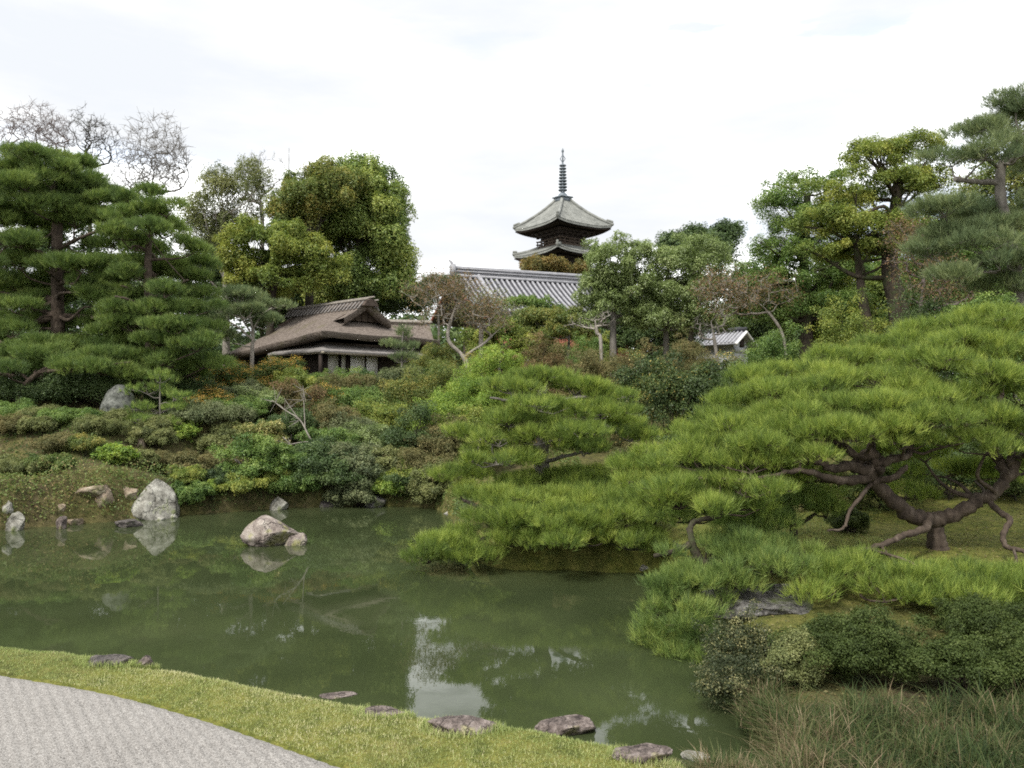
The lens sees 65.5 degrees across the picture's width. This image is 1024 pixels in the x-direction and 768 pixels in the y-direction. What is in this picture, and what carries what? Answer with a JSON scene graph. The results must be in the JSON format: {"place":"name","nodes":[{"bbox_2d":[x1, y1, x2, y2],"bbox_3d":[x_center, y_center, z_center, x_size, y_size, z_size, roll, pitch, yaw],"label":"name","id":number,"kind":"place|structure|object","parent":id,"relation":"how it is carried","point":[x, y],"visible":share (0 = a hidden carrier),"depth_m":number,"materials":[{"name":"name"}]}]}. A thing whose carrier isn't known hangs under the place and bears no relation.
{"place":"outdoors","nodes":[
{"label":"outdoors","id":0,"kind":"place"},
{"bbox_2d":[0,505,760,767],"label":"water","id":1,"kind":"structure","parent":0,"point":[343,599],"depth_m":10.84,"materials":[{"name":"green liquid"}]},
{"bbox_2d":[240,515,296,546],"bbox_3d":[-5.008,3.150,16.561,1.222,0.835,0.751,0,-1,0],"label":"boulder","id":2,"kind":"object","parent":1,"relation":"in","point":[263,530],"visible":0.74,"depth_m":16.31,"materials":[{"name":"grey stone"}]},
{"bbox_2d":[534,714,595,736],"bbox_3d":[0.487,3.144,7.209,0.540,0.204,0.303,0,-1,-22],"label":"boulder","id":3,"kind":"object","parent":1,"relation":"in","point":[568,725],"visible":0.74,"depth_m":7.15,"materials":[{"name":"grey stone"}]},
{"bbox_2d":[0,375,1023,767],"bbox_3d":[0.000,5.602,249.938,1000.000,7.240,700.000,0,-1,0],"label":"ground","id":4,"kind":"structure","parent":0,"point":[578,559],"depth_m":9.90,"materials":[{"name":"green plant"}]},
{"bbox_2d":[0,98,78,332],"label":"bare tree","id":5,"kind":"object","parent":4,"relation":"on","point":[58,143],"visible":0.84,"depth_m":44.10,"materials":[{"name":"grey plant"}]},
{"bbox_2d":[0,372,78,405],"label":"broadleaf shrub","id":6,"kind":"object","parent":4,"relation":"on","point":[9,387],"visible":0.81,"depth_m":25.36,"materials":[{"name":"green plant"}]},
{"bbox_2d":[0,138,138,382],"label":"tall pine","id":7,"kind":"object","parent":4,"relation":"on","point":[68,187],"visible":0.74,"depth_m":27.80,"materials":[{"name":"green plant"}]},
{"bbox_2d":[0,337,161,404],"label":"pine","id":8,"kind":"object","parent":4,"relation":"on","point":[88,358],"visible":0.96,"depth_m":25.11,"materials":[{"name":"green plant"}]},
{"bbox_2d":[6,367,156,406],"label":"broadleaf shrub","id":9,"kind":"object","parent":4,"relation":"on","point":[94,387],"visible":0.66,"depth_m":25.92,"materials":[{"name":"green plant"}]},
{"bbox_2d":[60,104,123,308],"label":"bare tree","id":10,"kind":"object","parent":4,"relation":"on","point":[100,138],"visible":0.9,"depth_m":45.16,"materials":[{"name":"grey plant"}]},
{"bbox_2d":[70,413,134,435],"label":"shrub","id":11,"kind":"object","parent":4,"relation":"on","point":[100,424],"visible":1,"depth_m":22.38,"materials":[{"name":"green plant"}]},
{"bbox_2d":[90,441,141,464],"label":"bright shrub","id":12,"kind":"object","parent":4,"relation":"on","point":[115,453],"visible":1,"depth_m":20.98,"materials":[{"name":"green plant"}]},
{"bbox_2d":[0,202,232,382],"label":"evergreen tree","id":13,"kind":"object","parent":4,"relation":"on","point":[80,303],"visible":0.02,"depth_m":36.88,"materials":[{"name":"green plant"}]},
{"bbox_2d":[107,108,195,236],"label":"bare tree","id":14,"kind":"object","parent":4,"relation":"on","point":[166,152],"visible":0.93,"depth_m":46.04,"materials":[{"name":"grey plant"}]},
{"bbox_2d":[124,424,180,448],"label":"broadleaf shrub","id":15,"kind":"object","parent":4,"relation":"on","point":[151,435],"visible":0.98,"depth_m":22.87,"materials":[{"name":"green plant"}]},
{"bbox_2d":[131,479,179,519],"bbox_3d":[-9.192,3.024,20.373,1.249,1.192,1.006,0,-1,0],"label":"boulder","id":16,"kind":"object","parent":4,"relation":"on","point":[158,496],"visible":0.81,"depth_m":20.13,"materials":[{"name":"grey stone"}]},
{"bbox_2d":[78,180,240,412],"bbox_3d":[-12.018,-2.880,27.057,4.856,8.498,6.519,1,-1,-28],"label":"tall pine","id":17,"kind":"object","parent":4,"relation":"on","point":[139,221],"visible":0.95,"depth_m":26.21,"materials":[{"name":"green plant"}]},
{"bbox_2d":[115,365,203,425],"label":"young pine","id":18,"kind":"object","parent":4,"relation":"on","point":[169,405],"visible":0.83,"depth_m":24.29,"materials":[{"name":"green plant"}]},
{"bbox_2d":[0,676,338,767],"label":"gravel","id":19,"kind":"structure","parent":4,"relation":"on","point":[45,725],"depth_m":6.13,"materials":[{"name":"grey gravel"}]},
{"bbox_2d":[132,370,222,413],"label":"broadleaf shrub","id":20,"kind":"object","parent":4,"relation":"on","point":[186,383],"visible":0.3,"depth_m":26.39,"materials":[{"name":"green plant"}]},
{"bbox_2d":[170,479,215,505],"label":"water shrub","id":21,"kind":"object","parent":4,"relation":"on","point":[197,490],"visible":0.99,"depth_m":20.70,"materials":[{"name":"green plant"}]},
{"bbox_2d":[152,397,258,425],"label":"broadleaf shrub","id":22,"kind":"object","parent":4,"relation":"on","point":[209,410],"visible":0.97,"depth_m":24.37,"materials":[{"name":"green plant"}]},
{"bbox_2d":[190,421,255,454],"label":"broadleaf shrub","id":23,"kind":"object","parent":4,"relation":"on","point":[223,433],"visible":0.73,"depth_m":24.00,"materials":[{"name":"green plant"}]},
{"bbox_2d":[171,153,276,367],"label":"thin tree","id":24,"kind":"object","parent":4,"relation":"on","point":[215,221],"visible":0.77,"depth_m":42.64,"materials":[{"name":"green plant"}]},
{"bbox_2d":[206,431,286,480],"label":"shrub","id":25,"kind":"object","parent":4,"relation":"on","point":[251,452],"visible":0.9,"depth_m":21.83,"materials":[{"name":"green plant"}]},
{"bbox_2d":[204,282,298,378],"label":"garden pine","id":26,"kind":"object","parent":4,"relation":"on","point":[248,294],"visible":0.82,"depth_m":31.93,"materials":[{"name":"green plant"}]},
{"bbox_2d":[228,418,292,445],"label":"cream shrub","id":27,"kind":"object","parent":4,"relation":"on","point":[273,428],"visible":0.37,"depth_m":24.31,"materials":[{"name":"green plant"}]},
{"bbox_2d":[230,353,307,389],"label":"tipped shrub","id":28,"kind":"object","parent":4,"relation":"on","point":[262,375],"visible":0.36,"depth_m":29.91,"materials":[{"name":"green plant"}]},
{"bbox_2d":[211,211,353,335],"bbox_3d":[-11.015,-4.150,38.603,6.836,8.142,5.039,0,-1,0],"label":"broadleaf tree","id":29,"kind":"object","parent":4,"relation":"on","point":[312,267],"visible":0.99,"depth_m":37.94,"materials":[{"name":"green plant"}]},
{"bbox_2d":[253,405,328,442],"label":"broadleaf shrub","id":30,"kind":"object","parent":4,"relation":"on","point":[310,420],"visible":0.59,"depth_m":25.38,"materials":[{"name":"green plant"}]},
{"bbox_2d":[0,402,583,526],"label":"ground cover","id":31,"kind":"object","parent":4,"relation":"on","point":[44,474],"visible":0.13,"depth_m":20.21,"materials":[{"name":"green plant"}]},
{"bbox_2d":[263,466,322,495],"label":"water shrub","id":32,"kind":"object","parent":4,"relation":"on","point":[285,483],"visible":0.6,"depth_m":21.92,"materials":[{"name":"green plant"}]},
{"bbox_2d":[266,376,334,419],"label":"rusty shrub","id":33,"kind":"object","parent":4,"relation":"on","point":[287,391],"visible":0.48,"depth_m":27.43,"materials":[{"name":"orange plant"}]},
{"bbox_2d":[176,248,434,337],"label":"evergreen tree","id":34,"kind":"object","parent":4,"relation":"on","point":[394,307],"visible":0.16,"depth_m":47.18,"materials":[{"name":"green plant"}]},
{"bbox_2d":[261,153,372,305],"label":"broadleaf tree","id":35,"kind":"object","parent":4,"relation":"on","point":[322,188],"visible":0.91,"depth_m":40.96,"materials":[{"name":"green plant"}]},
{"bbox_2d":[271,434,372,475],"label":"camellia shrub","id":36,"kind":"object","parent":4,"relation":"on","point":[321,445],"visible":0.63,"depth_m":22.68,"materials":[{"name":"green plant"}]},
{"bbox_2d":[292,456,366,487],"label":"water shrub","id":37,"kind":"object","parent":4,"relation":"on","point":[332,472],"visible":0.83,"depth_m":22.01,"materials":[{"name":"green plant"}]},
{"bbox_2d":[224,296,439,377],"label":"tea house","id":38,"kind":"structure","parent":4,"relation":"on","point":[345,335],"depth_m":36.23,"materials":[{"name":"brown wood"}]},
{"bbox_2d":[0,646,686,767],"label":"lawn grass","id":39,"kind":"structure","parent":4,"relation":"on","point":[360,710],"depth_m":6.54,"materials":[{"name":"green plant"}]},
{"bbox_2d":[320,468,386,506],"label":"water shrub","id":40,"kind":"object","parent":4,"relation":"on","point":[362,492],"visible":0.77,"depth_m":22.14,"materials":[{"name":"green plant"}]},
{"bbox_2d":[321,440,397,476],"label":"camellia shrub","id":41,"kind":"object","parent":4,"relation":"on","point":[357,459],"visible":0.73,"depth_m":22.61,"materials":[{"name":"green plant"}]},
{"bbox_2d":[298,148,423,308],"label":"camphor tree","id":42,"kind":"object","parent":4,"relation":"on","point":[371,225],"visible":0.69,"depth_m":42.99,"materials":[{"name":"green plant"}]},
{"bbox_2d":[350,396,414,446],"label":"broadleaf shrub","id":43,"kind":"object","parent":4,"relation":"on","point":[389,414],"visible":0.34,"depth_m":26.32,"materials":[{"name":"green plant"}]},
{"bbox_2d":[365,374,429,421],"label":"broadleaf shrub","id":44,"kind":"object","parent":4,"relation":"on","point":[392,385],"visible":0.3,"depth_m":28.27,"materials":[{"name":"green plant"}]},
{"bbox_2d":[378,322,420,365],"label":"young pine","id":45,"kind":"object","parent":4,"relation":"on","point":[402,331],"visible":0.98,"depth_m":29.98,"materials":[{"name":"green plant"}]},
{"bbox_2d":[376,400,453,449],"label":"shrub","id":46,"kind":"object","parent":4,"relation":"on","point":[401,433],"visible":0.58,"depth_m":23.94,"materials":[{"name":"green plant"}]},
{"bbox_2d":[382,445,460,470],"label":"broadleaf shrub","id":47,"kind":"object","parent":4,"relation":"on","point":[417,456],"visible":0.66,"depth_m":22.75,"materials":[{"name":"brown plant"}]},
{"bbox_2d":[397,470,450,504],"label":"water shrub","id":48,"kind":"object","parent":4,"relation":"on","point":[421,489],"visible":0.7,"depth_m":21.87,"materials":[{"name":"green plant"}]},
{"bbox_2d":[394,335,463,389],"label":"azalea shrub","id":49,"kind":"object","parent":4,"relation":"on","point":[432,352],"visible":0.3,"depth_m":33.25,"materials":[{"name":"green plant"}]},
{"bbox_2d":[399,350,475,416],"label":"azalea shrub","id":50,"kind":"object","parent":4,"relation":"on","point":[443,374],"visible":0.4,"depth_m":28.48,"materials":[{"name":"green plant"}]},
{"bbox_2d":[403,410,488,465],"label":"rusty shrub","id":51,"kind":"object","parent":4,"relation":"on","point":[449,445],"visible":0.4,"depth_m":23.48,"materials":[{"name":"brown plant"}]},
{"bbox_2d":[410,374,493,432],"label":"azalea shrub","id":52,"kind":"object","parent":4,"relation":"on","point":[447,402],"visible":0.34,"depth_m":25.29,"materials":[{"name":"green plant"}]},
{"bbox_2d":[390,265,514,370],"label":"bare maple","id":53,"kind":"object","parent":4,"relation":"on","point":[435,288],"visible":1,"depth_m":31.96,"materials":[{"name":"brown plant"}]},
{"bbox_2d":[427,715,495,734],"bbox_3d":[-0.403,2.728,6.362,0.554,0.132,0.300,0,-1,0],"label":"boulder","id":54,"kind":"object","parent":4,"relation":"on","point":[463,723],"visible":0.86,"depth_m":6.30,"materials":[{"name":"grey stone"}]},
{"bbox_2d":[438,357,508,442],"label":"azalea shrub","id":55,"kind":"object","parent":4,"relation":"on","point":[471,398],"visible":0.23,"depth_m":26.81,"materials":[{"name":"green plant"}]},
{"bbox_2d":[446,278,523,375],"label":"bare maple","id":56,"kind":"object","parent":4,"relation":"on","point":[480,331],"visible":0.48,"depth_m":33.48,"materials":[{"name":"brown plant"}]},
{"bbox_2d":[461,333,533,432],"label":"azalea shrub","id":57,"kind":"object","parent":4,"relation":"on","point":[479,369],"visible":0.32,"depth_m":27.70,"materials":[{"name":"green plant"}]},
{"bbox_2d":[456,316,547,373],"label":"tree","id":58,"kind":"object","parent":4,"relation":"on","point":[516,332],"visible":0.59,"depth_m":35.66,"materials":[{"name":"green plant"}]},
{"bbox_2d":[7,293,1002,379],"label":"distant woods","id":59,"kind":"object","parent":4,"relation":"on","point":[453,333],"visible":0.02,"depth_m":108.18,"materials":[{"name":"green plant"}]},
{"bbox_2d":[475,305,577,362],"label":"tree","id":60,"kind":"object","parent":4,"relation":"on","point":[533,319],"visible":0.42,"depth_m":37.61,"materials":[{"name":"green plant"}]},
{"bbox_2d":[431,260,628,375],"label":"temple hall","id":61,"kind":"structure","parent":4,"relation":"on","point":[561,288],"depth_m":61.31,"materials":[{"name":"tile"}]},
{"bbox_2d":[394,459,682,567],"bbox_3d":[0.673,2.292,14.668,5.434,1.821,4.394,0,-1,0],"label":"garden pine","id":62,"kind":"object","parent":4,"relation":"on","point":[510,503],"visible":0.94,"depth_m":13.78,"materials":[{"name":"green plant"}]},
{"bbox_2d":[511,331,584,446],"bbox_3d":[1.183,0.199,27.534,2.943,4.079,2.629,0,-1,0],"label":"azalea shrub","id":63,"kind":"object","parent":4,"relation":"on","point":[540,355],"visible":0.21,"depth_m":27.39,"materials":[{"name":"green plant"}]},
{"bbox_2d":[437,361,669,518],"bbox_3d":[0.788,1.248,15.806,4.664,3.515,3.220,0,-1,0],"label":"garden pine","id":64,"kind":"object","parent":4,"relation":"on","point":[541,405],"visible":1,"depth_m":15.36,"materials":[{"name":"green plant"}]},
{"bbox_2d":[518,252,591,273],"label":"autumn tree","id":65,"kind":"object","parent":4,"relation":"on","point":[556,264],"visible":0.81,"depth_m":75.26,"materials":[{"name":"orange plant"}]},
{"bbox_2d":[512,148,613,264],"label":"pagoda","id":66,"kind":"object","parent":4,"relation":"on","point":[562,224],"visible":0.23,"depth_m":93.78,"materials":[{"name":"tile"}]},
{"bbox_2d":[536,302,600,364],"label":"tree","id":67,"kind":"object","parent":4,"relation":"on","point":[560,320],"visible":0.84,"depth_m":35.79,"materials":[{"name":"green plant"}]},
{"bbox_2d":[551,347,619,452],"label":"azalea shrub","id":68,"kind":"object","parent":4,"relation":"on","point":[594,362],"visible":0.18,"depth_m":26.10,"materials":[{"name":"green plant"}]},
{"bbox_2d":[566,230,666,376],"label":"pale tree","id":69,"kind":"object","parent":4,"relation":"on","point":[607,282],"visible":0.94,"depth_m":35.66,"materials":[{"name":"green plant"}]},
{"bbox_2d":[612,743,672,763],"bbox_3d":[0.967,2.759,5.905,0.473,0.137,0.289,0,-1,0],"label":"boulder","id":70,"kind":"object","parent":4,"relation":"on","point":[646,751],"visible":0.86,"depth_m":5.84,"materials":[{"name":"grey stone"}]},
{"bbox_2d":[547,337,747,425],"bbox_3d":[5.067,0.057,30.015,8.343,3.754,2.155,0,-1,0],"label":"flowering hedge","id":71,"kind":"object","parent":4,"relation":"on","point":[620,358],"visible":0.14,"depth_m":29.94,"materials":[{"name":"green plant"}]},
{"bbox_2d":[597,292,711,366],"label":"evergreen tree","id":72,"kind":"object","parent":4,"relation":"on","point":[625,337],"visible":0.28,"depth_m":45.33,"materials":[{"name":"green plant"}]},
{"bbox_2d":[605,347,750,465],"bbox_3d":[4.705,0.681,22.099,4.657,3.429,3.020,0,-1,0],"label":"tall hedge","id":73,"kind":"object","parent":4,"relation":"on","point":[663,384],"visible":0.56,"depth_m":21.65,"materials":[{"name":"green plant"}]},
{"bbox_2d":[630,231,755,358],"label":"pale tree","id":74,"kind":"object","parent":4,"relation":"on","point":[683,258],"visible":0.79,"depth_m":36.44,"materials":[{"name":"green plant"}]},
{"bbox_2d":[654,217,747,308],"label":"evergreen tree","id":75,"kind":"object","parent":4,"relation":"on","point":[725,230],"visible":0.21,"depth_m":61.23,"materials":[{"name":"green plant"}]},
{"bbox_2d":[624,515,827,664],"bbox_3d":[2.738,2.668,10.160,3.160,1.849,2.050,1,-1,-27],"label":"leaning pine","id":76,"kind":"object","parent":4,"relation":"on","point":[734,547],"visible":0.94,"depth_m":9.84,"materials":[{"name":"green plant"}]},
{"bbox_2d":[695,327,757,386],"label":"storehouse","id":77,"kind":"structure","parent":4,"relation":"on","point":[729,342],"depth_m":47.98,"materials":[{"name":"grey paint"}]},
{"bbox_2d":[689,598,776,693],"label":"box shrub","id":78,"kind":"object","parent":4,"relation":"on","point":[754,643],"visible":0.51,"depth_m":8.27,"materials":[{"name":"green plant"}]},
{"bbox_2d":[688,647,796,714],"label":"box shrub","id":79,"kind":"object","parent":4,"relation":"on","point":[726,685],"visible":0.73,"depth_m":7.59,"materials":[{"name":"green plant"}]},
{"bbox_2d":[633,477,852,557],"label":"pine","id":80,"kind":"object","parent":4,"relation":"on","point":[816,498],"visible":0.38,"depth_m":11.64,"materials":[{"name":"green plant"}]},
{"bbox_2d":[684,262,808,358],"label":"bare maple","id":81,"kind":"object","parent":4,"relation":"on","point":[744,293],"visible":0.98,"depth_m":30.89,"materials":[{"name":"brown plant"}]},
{"bbox_2d":[702,584,812,619],"bbox_3d":[3.118,2.830,10.236,1.368,0.340,1.448,0,-1,0],"label":"boulder","id":82,"kind":"object","parent":4,"relation":"on","point":[775,604],"visible":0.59,"depth_m":9.88,"materials":[{"name":"grey stone"}]},
{"bbox_2d":[729,318,806,426],"bbox_3d":[8.140,-0.027,24.640,2.843,3.943,2.670,-1,-1,36],"label":"broadleaf shrub","id":83,"kind":"object","parent":4,"relation":"on","point":[773,343],"visible":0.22,"depth_m":24.46,"materials":[{"name":"green plant"}]},
{"bbox_2d":[759,625,835,691],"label":"shade shrub","id":84,"kind":"object","parent":4,"relation":"on","point":[790,647],"visible":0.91,"depth_m":7.54,"materials":[{"name":"green plant"}]},
{"bbox_2d":[722,163,888,360],"bbox_3d":[12.075,-3.576,32.129,7.264,10.758,3.748,0,-1,0],"label":"oak tree","id":85,"kind":"object","parent":4,"relation":"on","point":[777,195],"visible":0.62,"depth_m":31.72,"materials":[{"name":"green plant"}]},
{"bbox_2d":[602,297,1023,609],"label":"old pine","id":86,"kind":"object","parent":4,"relation":"on","point":[905,403],"visible":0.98,"depth_m":11.05,"materials":[{"name":"green plant"}]},
{"bbox_2d":[662,667,1023,767],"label":"sedge grass","id":87,"kind":"structure","parent":4,"relation":"on","point":[772,719],"depth_m":6.17,"materials":[{"name":"green plant"}]},
{"bbox_2d":[802,285,892,445],"bbox_3d":[10.217,-0.543,23.991,3.133,4.919,2.662,0,-1,0],"label":"broadleaf shrub","id":88,"kind":"object","parent":4,"relation":"on","point":[855,322],"visible":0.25,"depth_m":23.94,"materials":[{"name":"green plant"}]},
{"bbox_2d":[764,600,944,684],"bbox_3d":[3.329,2.545,7.806,1.509,0.837,1.208,0,-1,-20],"label":"clipped azalea","id":89,"kind":"object","parent":4,"relation":"on","point":[858,643],"visible":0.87,"depth_m":7.55,"materials":[{"name":"green plant"}]},
{"bbox_2d":[776,261,932,344],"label":"evergreen tree","id":90,"kind":"object","parent":4,"relation":"on","point":[876,287],"visible":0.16,"depth_m":33.44,"materials":[{"name":"green plant"}]},
{"bbox_2d":[718,207,991,361],"bbox_3d":[17.368,-4.494,38.202,15.106,9.241,5.760,0,-1,0],"label":"evergreen tree","id":91,"kind":"object","parent":4,"relation":"on","point":[878,264],"visible":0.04,"depth_m":37.69,"materials":[{"name":"green plant"}]},
{"bbox_2d":[780,125,956,383],"bbox_3d":[12.380,-3.581,27.629,5.790,10.520,3.530,0,-1,-18],"label":"oak tree","id":92,"kind":"object","parent":4,"relation":"on","point":[907,178],"visible":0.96,"depth_m":27.33,"materials":[{"name":"green plant"}]},
{"bbox_2d":[829,443,945,518],"bbox_3d":[7.168,1.743,15.143,2.092,1.521,1.779,-1,-1,36],"label":"shade shrub","id":93,"kind":"object","parent":4,"relation":"on","point":[857,489],"visible":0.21,"depth_m":14.97,"materials":[{"name":"green plant"}]},
{"bbox_2d":[874,267,969,436],"bbox_3d":[10.668,-0.501,20.368,2.893,5.105,2.315,0,-1,23],"label":"broadleaf shrub","id":94,"kind":"object","parent":4,"relation":"on","point":[928,306],"visible":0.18,"depth_m":20.16,"materials":[{"name":"green plant"}]},
{"bbox_2d":[872,210,979,366],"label":"bare maple","id":95,"kind":"object","parent":4,"relation":"on","point":[923,283],"visible":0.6,"depth_m":24.99,"materials":[{"name":"brown plant"}]},
{"bbox_2d":[880,233,1023,398],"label":"evergreen tree","id":96,"kind":"object","parent":4,"relation":"on","point":[967,254],"visible":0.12,"depth_m":29.47,"materials":[{"name":"green plant"}]},
{"bbox_2d":[918,434,993,499],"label":"shade shrub","id":97,"kind":"object","parent":4,"relation":"on","point":[966,448],"visible":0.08,"depth_m":15.80,"materials":[{"name":"green plant"}]},
{"bbox_2d":[895,79,1023,420],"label":"tall pine","id":98,"kind":"object","parent":4,"relation":"on","point":[954,228],"visible":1,"depth_m":19.63,"materials":[{"name":"green plant"}]},
{"bbox_2d":[898,628,1023,697],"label":"clipped azalea","id":99,"kind":"object","parent":4,"relation":"on","point":[972,655],"visible":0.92,"depth_m":7.25,"materials":[{"name":"green plant"}]},
{"bbox_2d":[908,588,1023,641],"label":"clipped azalea","id":100,"kind":"object","parent":4,"relation":"on","point":[969,613],"visible":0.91,"depth_m":8.42,"materials":[{"name":"green plant"}]},
{"bbox_2d":[940,290,1023,427],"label":"broadleaf shrub","id":101,"kind":"object","parent":4,"relation":"on","point":[1009,299],"visible":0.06,"depth_m":18.57,"materials":[{"name":"green plant"}]},
{"bbox_2d":[946,118,1023,269],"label":"evergreen tree","id":102,"kind":"object","parent":4,"relation":"on","point":[989,172],"visible":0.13,"depth_m":34.09,"materials":[{"name":"green plant"}]},
{"bbox_2d":[987,622,1023,694],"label":"shade shrub","id":103,"kind":"object","parent":4,"relation":"on","point":[1012,647],"visible":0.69,"depth_m":7.37,"materials":[{"name":"green plant"}]},
{"bbox_2d":[0,0,1023,348],"label":"sky","id":104,"kind":"structure","parent":0,"point":[664,115],"materials":[{"name":"white"}]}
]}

